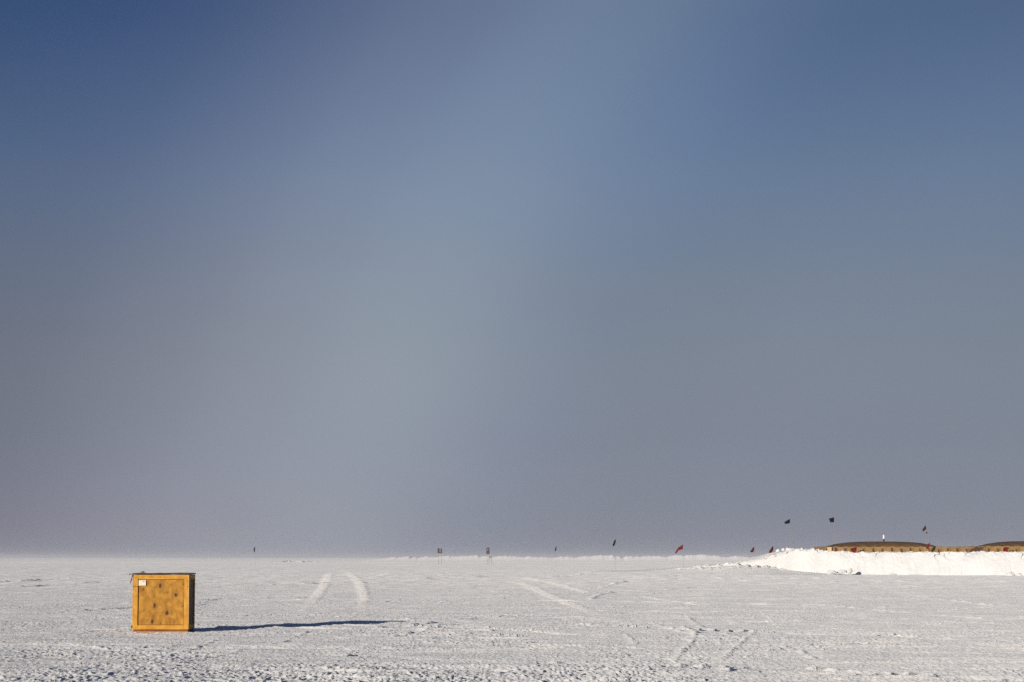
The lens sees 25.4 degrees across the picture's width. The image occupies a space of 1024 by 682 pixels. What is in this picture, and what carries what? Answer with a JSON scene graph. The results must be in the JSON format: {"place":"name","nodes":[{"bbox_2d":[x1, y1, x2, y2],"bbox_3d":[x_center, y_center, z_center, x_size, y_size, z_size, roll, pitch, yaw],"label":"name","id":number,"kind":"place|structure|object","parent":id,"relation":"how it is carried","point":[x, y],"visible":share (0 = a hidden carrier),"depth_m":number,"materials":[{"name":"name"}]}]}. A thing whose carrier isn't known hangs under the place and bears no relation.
{"place":"outdoors","nodes":[
{"label":"outdoors","id":0,"kind":"place"},
{"bbox_2d":[0,554,1023,681],"bbox_3d":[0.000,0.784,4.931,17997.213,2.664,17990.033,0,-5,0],"label":"snow field","id":1,"kind":"structure","parent":0,"point":[476,618],"depth_m":51.60,"materials":[{"name":"white snow"}]},
{"bbox_2d":[129,571,195,632],"bbox_3d":[-7.050,5.273,45.888,1.211,1.273,1.025,0,-5,-1],"label":"wooden crate","id":2,"kind":"object","parent":1,"relation":"on","point":[161,602],"visible":0.97,"depth_m":45.44,"materials":[{"name":"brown wood"}]},
{"bbox_2d":[486,548,491,563],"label":"marker sign","id":3,"kind":"object","parent":1,"relation":"on","point":[488,552],"visible":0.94,"depth_m":458.00,"materials":[{"name":"red"}]},
{"bbox_2d":[826,570,836,574],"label":"snow chunk","id":4,"kind":"object","parent":1,"relation":"on","point":[831,572],"visible":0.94,"depth_m":191.37,"materials":[{"name":"white snow"}]},
{"bbox_2d":[837,569,845,573],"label":"snow chunk","id":5,"kind":"object","parent":1,"relation":"on","point":[841,571],"visible":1,"depth_m":192.01,"materials":[{"name":"white snow"}]},
{"bbox_2d":[1005,571,1014,575],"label":"snow chunk","id":6,"kind":"object","parent":1,"relation":"on","point":[1010,573],"visible":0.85,"depth_m":182.84,"materials":[{"name":"white snow"}]},
{"bbox_2d":[0,0,1023,556],"label":"sky","id":7,"kind":"structure","parent":0,"point":[279,278],"materials":[{"name":"blue"}]},
{"bbox_2d":[597,548,1023,575],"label":"snow bank","id":8,"kind":"structure","parent":0,"point":[805,562],"depth_m":194.74,"materials":[{"name":"white snow"}]},
{"bbox_2d":[829,517,834,543],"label":"marker flag","id":9,"kind":"object","parent":8,"relation":"on","point":[831,519],"visible":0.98,"depth_m":211.31,"materials":[{"name":"black fabric"}]},
{"bbox_2d":[814,546,973,551],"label":"containment liner","id":10,"kind":"object","parent":8,"relation":"on","point":[908,549],"visible":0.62,"depth_m":198.77,"materials":[{"name":"fabric"}]},
{"bbox_2d":[829,535,935,546],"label":"fuel bladder","id":11,"kind":"object","parent":10,"relation":"on","point":[880,544],"visible":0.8,"depth_m":200.64,"materials":[{"name":"fabric"}]},
{"bbox_2d":[970,546,1023,551],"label":"containment liner","id":12,"kind":"object","parent":8,"relation":"on","point":[1000,548],"visible":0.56,"depth_m":192.88,"materials":[{"name":"fabric"}]},
{"bbox_2d":[969,541,1023,551],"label":"fuel bladder","id":13,"kind":"object","parent":12,"relation":"on","point":[1009,543],"visible":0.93,"depth_m":195.03,"materials":[{"name":"fabric"}]}
]}

